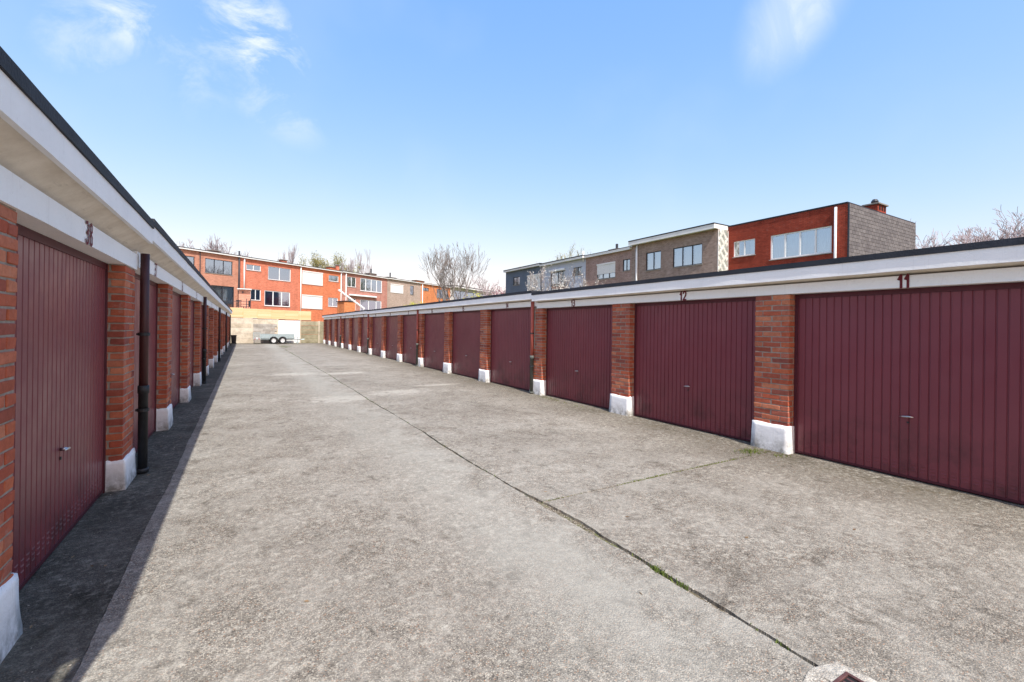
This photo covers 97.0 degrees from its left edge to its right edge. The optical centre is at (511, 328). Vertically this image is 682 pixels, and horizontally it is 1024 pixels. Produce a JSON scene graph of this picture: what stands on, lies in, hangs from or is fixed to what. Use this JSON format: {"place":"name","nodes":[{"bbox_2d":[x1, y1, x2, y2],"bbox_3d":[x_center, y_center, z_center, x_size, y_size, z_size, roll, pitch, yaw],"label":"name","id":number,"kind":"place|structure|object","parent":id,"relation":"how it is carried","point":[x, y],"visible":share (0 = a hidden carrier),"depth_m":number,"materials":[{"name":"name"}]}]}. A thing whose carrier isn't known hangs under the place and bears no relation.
{"place":"outdoors","nodes":[
{"label":"outdoors","id":0,"kind":"place"},
{"bbox_2d":[8,116,153,590],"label":"garage","id":1,"kind":"structure","parent":0,"point":[85,223],"depth_m":3.05,"materials":[{"name":"brick"}]},
{"bbox_2d":[11,235,104,584],"bbox_3d":[-3.025,0.456,3.066,0.058,1.939,2.176,1,0,-31],"label":"door","id":2,"kind":"structure","parent":1,"relation":"in","point":[60,306],"depth_m":2.95,"materials":[{"name":"red metal"}]},
{"bbox_2d":[135,253,149,473],"bbox_3d":[-3.699,0.352,4.554,0.102,2.200,0.104,1,0,15],"label":"downpipe","id":3,"kind":"object","parent":1,"relation":"attached to","point":[142,409],"visible":0.99,"depth_m":4.52,"materials":[{"name":"black metal"}]},
{"bbox_2d":[131,218,184,452],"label":"garage","id":4,"kind":"structure","parent":0,"point":[166,253],"depth_m":6.19,"materials":[{"name":"brick"}]},
{"bbox_2d":[132,278,155,450],"bbox_3d":[-4.413,0.420,5.370,0.011,1.974,2.176,1,0,-31],"label":"door","id":5,"kind":"structure","parent":4,"relation":"in","point":[152,292],"depth_m":5.91,"materials":[{"name":"red metal"}]},
{"bbox_2d":[170,255,199,408],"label":"garage","id":6,"kind":"structure","parent":0,"point":[187,276],"depth_m":8.57,"materials":[{"name":"brick"}]},
{"bbox_2d":[171,294,179,407],"bbox_3d":[-5.760,0.403,7.699,0.058,1.974,2.176,1,0,-31],"label":"door","id":7,"kind":"structure","parent":6,"relation":"in","point":[175,299],"depth_m":8.13,"materials":[{"name":"red metal"}]},
{"bbox_2d":[189,273,208,386],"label":"garage","id":8,"kind":"structure","parent":0,"point":[198,289],"depth_m":10.99,"materials":[{"name":"brick"}]},
{"bbox_2d":[189,302,193,385],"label":"door","id":9,"kind":"structure","parent":8,"relation":"in","point":[192,304],"depth_m":10.64,"materials":[{"name":"red metal"}]},
{"bbox_2d":[200,284,214,374],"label":"garage","id":10,"kind":"structure","parent":0,"point":[210,293],"depth_m":13.27,"materials":[{"name":"brick"}]},
{"bbox_2d":[201,312,201,372],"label":"door","id":11,"kind":"structure","parent":10,"relation":"in","point":[201,312],"depth_m":13.13,"materials":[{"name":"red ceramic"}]},
{"bbox_2d":[201,297,206,383],"bbox_3d":[-7.803,0.298,11.503,0.102,2.200,0.104,1,0,15],"label":"downpipe","id":12,"kind":"object","parent":10,"relation":"attached to","point":[204,349],"visible":0.99,"depth_m":11.47,"materials":[{"name":"red paint"}]},
{"bbox_2d":[207,291,218,367],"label":"garage","id":13,"kind":"structure","parent":0,"point":[215,298],"depth_m":15.64,"materials":[{"name":"brick"}]},
{"bbox_2d":[213,296,221,361],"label":"garage","id":14,"kind":"structure","parent":0,"point":[216,304],"depth_m":17.96,"materials":[{"name":"brick"}]},
{"bbox_2d":[217,299,224,357],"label":"garage","id":15,"kind":"structure","parent":0,"point":[222,304],"depth_m":20.26,"materials":[{"name":"brick"}]},
{"bbox_2d":[218,307,220,361],"bbox_3d":[-11.906,0.244,18.451,0.102,2.200,0.104,1,0,15],"label":"downpipe","id":16,"kind":"object","parent":15,"relation":"attached to","point":[219,337],"visible":0.95,"depth_m":18.42,"materials":[{"name":"red paint"}]},
{"bbox_2d":[220,303,226,354],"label":"garage","id":17,"kind":"structure","parent":0,"point":[222,308],"depth_m":22.60,"materials":[{"name":"brick"}]},
{"bbox_2d":[223,305,227,351],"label":"garage","id":18,"kind":"structure","parent":0,"point":[226,308],"depth_m":24.92,"materials":[{"name":"brick"}]},
{"bbox_2d":[278,243,298,262],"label":"poplar tree","id":19,"kind":"object","parent":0,"point":[291,255],"visible":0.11,"depth_m":102.02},
{"bbox_2d":[322,315,329,343],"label":"garage","id":20,"kind":"structure","parent":0,"point":[326,330],"depth_m":37.82,"materials":[{"name":"brick"}]},
{"bbox_2d":[326,320,328,343],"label":"door","id":21,"kind":"structure","parent":20,"relation":"in","point":[327,321],"depth_m":37.38,"materials":[{"name":"red metal"}]},
{"bbox_2d":[327,314,334,345],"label":"garage","id":22,"kind":"structure","parent":0,"point":[331,330],"depth_m":35.59,"materials":[{"name":"brick"}]},
{"bbox_2d":[331,320,334,344],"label":"door","id":23,"kind":"structure","parent":22,"relation":"in","point":[332,321],"depth_m":35.23,"materials":[{"name":"red metal"}]},
{"bbox_2d":[347,311,358,350],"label":"garage","id":24,"kind":"structure","parent":0,"point":[353,330],"depth_m":28.41,"materials":[{"name":"brick"}]},
{"bbox_2d":[352,318,357,349],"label":"door","id":25,"kind":"structure","parent":24,"relation":"in","point":[354,321],"depth_m":28.15,"materials":[{"name":"red metal"}]},
{"bbox_2d":[380,307,398,359],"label":"garage","id":26,"kind":"structure","parent":0,"point":[389,332],"depth_m":21.27,"materials":[{"name":"brick"}]},
{"bbox_2d":[386,317,397,358],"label":"door","id":27,"kind":"structure","parent":26,"relation":"in","point":[392,322],"depth_m":20.99,"materials":[{"name":"red metal"}]},
{"bbox_2d":[442,297,483,378],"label":"garage","id":28,"kind":"structure","parent":0,"point":[461,336],"depth_m":14.16,"materials":[{"name":"brick"}]},
{"bbox_2d":[453,312,479,377],"bbox_3d":[-1.396,0.482,13.935,0.058,1.929,2.176,1,0,-31],"label":"door","id":29,"kind":"structure","parent":28,"relation":"in","point":[466,326],"depth_m":13.97,"materials":[{"name":"red metal"}]},
{"bbox_2d":[30,431,954,652],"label":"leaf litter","id":30,"kind":"object","parent":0,"point":[308,600],"visible":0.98,"depth_m":3.29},
{"bbox_2d":[0,343,1023,681],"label":"concrete yard","id":31,"kind":"structure","parent":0,"point":[262,467],"depth_m":3.02,"materials":[{"name":"concrete"}]},
{"bbox_2d":[0,46,60,663],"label":"garage","id":32,"kind":"structure","parent":31,"relation":"on","point":[30,120],"depth_m":2.06,"materials":[{"name":"brick"}]},
{"bbox_2d":[231,318,323,342],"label":"panel wall","id":33,"kind":"structure","parent":31,"relation":"on","point":[243,329],"depth_m":38.10,"materials":[{"name":"beige concrete"}]},
{"bbox_2d":[230,307,310,320],"bbox_3d":[-20.196,-1.178,38.055,6.140,0.967,0.072,1,0,-31],"label":"wooden fence","id":34,"kind":"object","parent":33,"relation":"on","point":[267,314],"visible":0.94,"depth_m":38.00,"materials":[{"name":"brown wood"}]},
{"bbox_2d":[253,329,303,343],"bbox_3d":[-19.190,0.655,37.422,3.774,1.181,1.570,1,0,-31],"label":"flatbed trailer","id":35,"kind":"object","parent":31,"relation":"on","point":[274,338],"visible":0.99,"depth_m":36.83,"materials":[{"name":"metal"}]},
{"bbox_2d":[333,313,342,346],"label":"garage","id":36,"kind":"structure","parent":31,"relation":"on","point":[337,316],"depth_m":33.33,"materials":[{"name":"brick"}]},
{"bbox_2d":[337,319,339,346],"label":"door","id":37,"kind":"structure","parent":36,"relation":"in","point":[338,321],"depth_m":32.99,"materials":[{"name":"red metal"}]},
{"bbox_2d":[339,312,348,348],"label":"garage","id":38,"kind":"structure","parent":31,"relation":"on","point":[344,330],"depth_m":30.72,"materials":[{"name":"brick"}]},
{"bbox_2d":[344,319,348,347],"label":"door","id":39,"kind":"structure","parent":38,"relation":"in","point":[346,321],"depth_m":30.42,"materials":[{"name":"red metal"}]},
{"bbox_2d":[356,310,370,352],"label":"garage","id":40,"kind":"structure","parent":31,"relation":"on","point":[362,331],"depth_m":26.12,"materials":[{"name":"brick"}]},
{"bbox_2d":[362,318,366,352],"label":"door","id":41,"kind":"structure","parent":40,"relation":"in","point":[364,320],"depth_m":25.86,"materials":[{"name":"red metal"}]},
{"bbox_2d":[367,309,382,355],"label":"garage","id":42,"kind":"structure","parent":31,"relation":"on","point":[375,323],"depth_m":23.65,"materials":[{"name":"brick"}]},
{"bbox_2d":[367,314,368,354],"bbox_3d":[-7.744,0.314,24.382,0.102,2.170,0.104,1,0,15],"label":"downpipe","id":43,"kind":"object","parent":42,"relation":"attached to","point":[367,333],"visible":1,"depth_m":24.35,"materials":[{"name":"pink paint"}]},
{"bbox_2d":[373,317,381,355],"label":"door","id":44,"kind":"structure","parent":42,"relation":"in","point":[377,322],"depth_m":23.36,"materials":[{"name":"red metal"}]},
{"bbox_2d":[396,304,419,363],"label":"garage","id":45,"kind":"structure","parent":31,"relation":"on","point":[406,335],"depth_m":18.97,"materials":[{"name":"brick"}]},
{"bbox_2d":[403,316,416,363],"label":"door","id":46,"kind":"structure","parent":45,"relation":"in","point":[410,322],"depth_m":18.73,"materials":[{"name":"red metal"}]},
{"bbox_2d":[416,301,446,370],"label":"garage","id":47,"kind":"structure","parent":31,"relation":"on","point":[431,336],"depth_m":16.53,"materials":[{"name":"brick"}]},
{"bbox_2d":[416,310,418,365],"bbox_3d":[-3.641,0.367,17.434,0.102,2.170,0.104,1,0,15],"label":"downpipe","id":48,"kind":"object","parent":47,"relation":"attached to","point":[417,349],"visible":0.98,"depth_m":17.40,"materials":[{"name":"pink paint"}]},
{"bbox_2d":[425,314,443,369],"bbox_3d":[-2.764,0.464,16.251,0.058,1.929,2.176,1,0,-31],"label":"door","id":49,"kind":"structure","parent":47,"relation":"in","point":[434,324],"depth_m":16.33,"materials":[{"name":"red metal"}]},
{"bbox_2d":[478,290,539,390],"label":"garage","id":50,"kind":"structure","parent":31,"relation":"on","point":[505,326],"depth_m":11.79,"materials":[{"name":"brick"}]},
{"bbox_2d":[491,309,530,388],"bbox_3d":[-0.028,0.500,11.618,0.058,1.929,2.176,1,0,-31],"label":"door","id":51,"kind":"structure","parent":50,"relation":"in","point":[511,330],"depth_m":11.63,"materials":[{"name":"red metal"}]},
{"bbox_2d":[290,352,788,650],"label":"grass","id":52,"kind":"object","parent":31,"relation":"on","point":[654,568],"visible":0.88,"depth_m":2.77,"materials":[{"name":"plant"}]},
{"bbox_2d":[529,283,623,408],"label":"garage","id":53,"kind":"structure","parent":31,"relation":"on","point":[572,344],"depth_m":9.34,"materials":[{"name":"brick"}]},
{"bbox_2d":[529,301,533,393],"bbox_3d":[0.463,0.431,10.485,0.102,2.150,0.104,1,0,15],"label":"downpipe","id":54,"kind":"object","parent":53,"relation":"attached to","point":[532,349],"visible":0.96,"depth_m":10.45,"materials":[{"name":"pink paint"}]},
{"bbox_2d":[547,308,612,407],"bbox_3d":[1.339,0.543,9.302,0.058,1.879,2.176,1,0,-31],"label":"door","id":55,"kind":"structure","parent":53,"relation":"in","point":[579,358],"depth_m":9.23,"materials":[{"name":"red metal"}]},
{"bbox_2d":[542,451,770,502],"bbox_3d":[1.779,1.523,4.836,3.532,0.025,0.075,1,0,-31],"label":"cross joint moss","id":56,"kind":"object","parent":31,"relation":"on","point":[663,474],"visible":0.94,"depth_m":4.71,"materials":[{"name":"green plant"}]},
{"bbox_2d":[803,661,876,681],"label":"yard drain","id":57,"kind":"object","parent":31,"relation":"on","point":[835,671],"visible":1,"depth_m":1.98,"materials":[{"name":"concrete"}]},
{"bbox_3d":[-19.201,-0.021,25.021,6.043,2.600,2.713,1,0,-31],"label":"garage","id":58,"kind":"object","parent":31,"relation":"on","visible":0},
{"bbox_2d":[225,312,226,351],"bbox_3d":[-16.004,0.191,25.392,0.102,2.200,0.104,1,0,15],"label":"downpipe","id":59,"kind":"object","parent":58,"relation":"attached to","point":[226,334],"visible":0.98,"depth_m":25.36,"materials":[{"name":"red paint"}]},
{"bbox_2d":[0,0,1023,294],"label":"sky","id":60,"kind":"structure","parent":0,"point":[521,132],"materials":[{"name":"blue"}]},
{"bbox_2d":[24,397,1014,681],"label":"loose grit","id":61,"kind":"object","parent":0,"point":[546,505],"visible":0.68,"depth_m":3.38,"materials":[{"name":"gravel"}]},
{"bbox_2d":[534,394,790,459],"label":"weeds","id":62,"kind":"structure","parent":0,"point":[745,451],"depth_m":5.65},
{"bbox_2d":[609,266,773,441],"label":"garage","id":63,"kind":"structure","parent":0,"point":[683,350],"depth_m":6.93,"materials":[{"name":"brick"}]},
{"bbox_2d":[635,301,755,439],"bbox_3d":[2.707,0.561,6.986,0.058,1.879,2.176,1,0,-31],"label":"door","id":64,"kind":"structure","parent":63,"relation":"in","point":[695,367],"depth_m":6.83,"materials":[{"name":"red metal"}]},
{"bbox_2d":[750,237,1023,504],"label":"garage","id":65,"kind":"structure","parent":0,"point":[907,363],"depth_m":4.69,"materials":[{"name":"brick"}]},
{"bbox_2d":[797,288,1023,501],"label":"door","id":66,"kind":"structure","parent":65,"relation":"in","point":[927,386],"depth_m":4.60,"materials":[{"name":"red metal"}]},
{"label":"ground","id":67,"kind":"structure","parent":0,"visible":0},
{"bbox_2d":[176,233,237,254],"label":"bare tree","id":68,"kind":"object","parent":67,"relation":"on","point":[210,245],"visible":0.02,"depth_m":98.70,"materials":[{"name":"plant"}]},
{"bbox_2d":[178,246,241,307],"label":"house","id":69,"kind":"structure","parent":67,"relation":"on","point":[219,271],"depth_m":50.11,"materials":[{"name":"orange brick"}]},
{"bbox_2d":[204,258,232,275],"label":"window","id":70,"kind":"structure","parent":69,"relation":"in","point":[213,266],"depth_m":50.22,"materials":[{"name":"clear glass"}]},
{"bbox_2d":[211,285,233,307],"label":"window","id":71,"kind":"structure","parent":69,"relation":"in","point":[224,292],"depth_m":50.62,"materials":[{"name":"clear glass"}]},
{"bbox_2d":[237,288,251,308],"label":"brick annexe","id":72,"kind":"structure","parent":67,"relation":"on","point":[244,294],"depth_m":43.52,"materials":[{"name":"brick"}]},
{"bbox_2d":[240,256,300,320],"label":"house","id":73,"kind":"structure","parent":67,"relation":"on","point":[273,285],"depth_m":55.62,"materials":[{"name":"orange brick"}]},
{"bbox_2d":[246,264,261,271],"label":"window","id":74,"kind":"structure","parent":73,"relation":"in","point":[248,267],"depth_m":53.75,"materials":[{"name":"clear glass"}]},
{"bbox_2d":[250,289,260,300],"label":"window","id":75,"kind":"structure","parent":73,"relation":"in","point":[254,293],"depth_m":54.00,"materials":[{"name":"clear glass"}]},
{"bbox_2d":[257,290,289,306],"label":"window","id":76,"kind":"structure","parent":73,"relation":"in","point":[271,298],"depth_m":56.52,"materials":[{"name":"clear glass"}]},
{"bbox_2d":[268,266,290,281],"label":"window","id":77,"kind":"structure","parent":73,"relation":"in","point":[274,273],"depth_m":56.73,"materials":[{"name":"clear glass"}]},
{"bbox_2d":[299,265,342,325],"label":"house","id":78,"kind":"structure","parent":67,"relation":"on","point":[320,294],"depth_m":61.42,"materials":[{"name":"orange brick"}]},
{"bbox_2d":[301,294,322,309],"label":"window","id":79,"kind":"structure","parent":78,"relation":"in","point":[308,301],"depth_m":60.42,"materials":[{"name":"white plastic"}]},
{"bbox_2d":[302,270,322,285],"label":"window","id":80,"kind":"structure","parent":78,"relation":"in","point":[308,277],"depth_m":60.38,"materials":[{"name":"white plastic"}]},
{"bbox_2d":[328,297,337,306],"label":"window","id":81,"kind":"structure","parent":78,"relation":"in","point":[331,301],"depth_m":63.81,"materials":[{"name":"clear glass"}]},
{"bbox_2d":[297,250,360,272],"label":"budding tree","id":82,"kind":"object","parent":67,"relation":"on","point":[317,262],"visible":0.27,"depth_m":97.77,"materials":[{"name":"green plant"}]},
{"bbox_2d":[336,301,354,312],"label":"brick outbuilding","id":83,"kind":"structure","parent":67,"relation":"on","point":[345,306],"depth_m":50.60,"materials":[{"name":"orange brick"}]},
{"bbox_2d":[338,289,364,309],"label":"white boom","id":84,"kind":"object","parent":67,"relation":"on","point":[354,301],"visible":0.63,"depth_m":44.11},
{"bbox_2d":[339,248,371,273],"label":"poplar tree","id":85,"kind":"object","parent":67,"relation":"on","point":[350,267],"visible":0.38,"depth_m":100.47,"materials":[{"name":"plant"}]},
{"bbox_2d":[341,269,388,310],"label":"house","id":86,"kind":"structure","parent":67,"relation":"on","point":[367,291],"depth_m":69.14,"materials":[{"name":"red brick"}]},
{"bbox_2d":[347,276,356,287],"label":"window","id":87,"kind":"structure","parent":86,"relation":"in","point":[351,281],"depth_m":66.71,"materials":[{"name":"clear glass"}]},
{"bbox_2d":[354,299,380,309],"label":"window","id":88,"kind":"structure","parent":86,"relation":"in","point":[367,304],"depth_m":70.73,"materials":[{"name":"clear glass"}]},
{"bbox_2d":[360,278,381,292],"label":"window","id":89,"kind":"structure","parent":86,"relation":"in","point":[366,285],"depth_m":69.91,"materials":[{"name":"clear glass"}]},
{"bbox_2d":[387,273,421,307],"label":"house","id":90,"kind":"structure","parent":67,"relation":"on","point":[401,292],"depth_m":76.15,"materials":[{"name":"paint"}]},
{"bbox_2d":[390,284,403,293],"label":"window","id":91,"kind":"structure","parent":90,"relation":"in","point":[395,288],"depth_m":74.84,"materials":[{"name":"white glass"}]},
{"bbox_2d":[411,280,449,302],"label":"house","id":92,"kind":"structure","parent":67,"relation":"on","point":[428,295],"depth_m":83.12,"materials":[{"name":"orange brick"}]},
{"bbox_2d":[418,243,489,300],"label":"bare tree","id":93,"kind":"object","parent":67,"relation":"on","point":[439,274],"visible":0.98,"depth_m":49.36,"materials":[{"name":"grey plant"}]},
{"bbox_2d":[446,285,492,299],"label":"house","id":94,"kind":"structure","parent":67,"relation":"on","point":[470,292],"depth_m":93.76,"materials":[{"name":"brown brick"}]},
{"bbox_2d":[454,291,483,298],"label":"window","id":95,"kind":"structure","parent":94,"relation":"in","point":[469,294],"depth_m":94.43,"materials":[{"name":"clear glass"}]},
{"bbox_2d":[472,275,504,295],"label":"hazy tree","id":96,"kind":"object","parent":67,"relation":"on","point":[488,289],"visible":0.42,"depth_m":89.56,"materials":[{"name":"plant"}]},
{"bbox_2d":[503,263,542,292],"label":"house","id":97,"kind":"structure","parent":67,"relation":"on","point":[516,278],"depth_m":53.10,"materials":[{"name":"brick"}]},
{"bbox_2d":[527,273,539,290],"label":"window","id":98,"kind":"structure","parent":97,"relation":"in","point":[536,276],"depth_m":50.76,"materials":[{"name":"clear glass"}]},
{"bbox_2d":[525,265,572,290],"bbox_3d":[1.856,-0.829,21.940,2.594,4.827,2.037,1,0,7],"label":"blossom shrub","id":99,"kind":"object","parent":67,"relation":"on","point":[541,278],"visible":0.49,"depth_m":22.25,"materials":[{"name":"plant"}]},
{"bbox_2d":[539,251,585,290],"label":"house","id":100,"kind":"structure","parent":67,"relation":"on","point":[562,267],"depth_m":46.00,"materials":[{"name":"grey brick"}]},
{"bbox_2d":[551,271,564,289],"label":"window","id":101,"kind":"structure","parent":100,"relation":"in","point":[561,273],"depth_m":47.61,"materials":[{"name":"clear glass"}]},
{"bbox_2d":[549,269,586,289],"bbox_3d":[2.769,-0.764,21.808,2.639,4.722,1.684,1,0,-31],"label":"blossom shrub","id":102,"kind":"object","parent":67,"relation":"on","point":[564,283],"visible":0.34,"depth_m":21.83,"materials":[{"name":"plant"}]},
{"bbox_2d":[552,246,591,259],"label":"budding tree","id":103,"kind":"object","parent":67,"relation":"on","point":[570,254],"visible":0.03,"depth_m":72.28,"materials":[{"name":"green plant"}]},
{"bbox_2d":[584,244,631,285],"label":"house","id":104,"kind":"structure","parent":67,"relation":"on","point":[614,265],"depth_m":40.46,"materials":[{"name":"brown brick"}]},
{"bbox_2d":[597,260,624,279],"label":"window","id":105,"kind":"structure","parent":104,"relation":"in","point":[604,270],"depth_m":40.91,"materials":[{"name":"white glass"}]},
{"bbox_2d":[622,259,631,273],"bbox_3d":[10.117,-5.363,38.887,0.950,1.490,1.450,1,0,-31],"label":"window","id":106,"kind":"structure","parent":104,"relation":"in","point":[627,261],"depth_m":38.85,"materials":[{"name":"clear glass"}]},
{"bbox_2d":[628,222,729,280],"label":"house","id":107,"kind":"structure","parent":67,"relation":"on","point":[697,249],"depth_m":33.81,"materials":[{"name":"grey brick"}]},
{"bbox_2d":[646,251,660,270],"bbox_3d":[11.627,-5.338,36.330,0.950,1.940,2.130,1,0,-31],"label":"window","id":108,"kind":"structure","parent":107,"relation":"in","point":[654,257],"depth_m":36.16,"materials":[{"name":"clear glass"}]},
{"bbox_2d":[673,243,701,267],"bbox_3d":[13.249,-5.292,33.583,0.950,1.970,3.170,1,0,-31],"label":"window","id":109,"kind":"structure","parent":107,"relation":"in","point":[691,255],"depth_m":33.61,"materials":[{"name":"clear glass"}]},
{"bbox_2d":[728,199,915,269],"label":"house","id":110,"kind":"structure","parent":67,"relation":"on","point":[844,229],"depth_m":27.91,"materials":[{"name":"red brick"}]},
{"bbox_2d":[732,238,755,257],"bbox_3d":[16.101,-5.402,30.960,0.950,1.571,2.129,1,0,-31],"label":"window","id":111,"kind":"structure","parent":110,"relation":"in","point":[744,248],"depth_m":31.28,"materials":[{"name":"clear glass"}]},
{"bbox_2d":[769,226,832,260],"bbox_3d":[17.908,-5.124,27.893,0.950,2.060,4.136,1,0,-31],"label":"window","id":112,"kind":"structure","parent":110,"relation":"in","point":[816,241],"depth_m":27.65,"materials":[{"name":"clear glass"}]},
{"bbox_2d":[910,220,992,248],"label":"bare tree","id":113,"kind":"object","parent":67,"relation":"on","point":[933,242],"visible":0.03,"depth_m":58.20,"materials":[{"name":"plant"}]},
{"bbox_2d":[944,207,1023,244],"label":"bare tree","id":114,"kind":"object","parent":67,"relation":"on","point":[1007,233],"visible":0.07,"depth_m":57.74,"materials":[{"name":"plant"}]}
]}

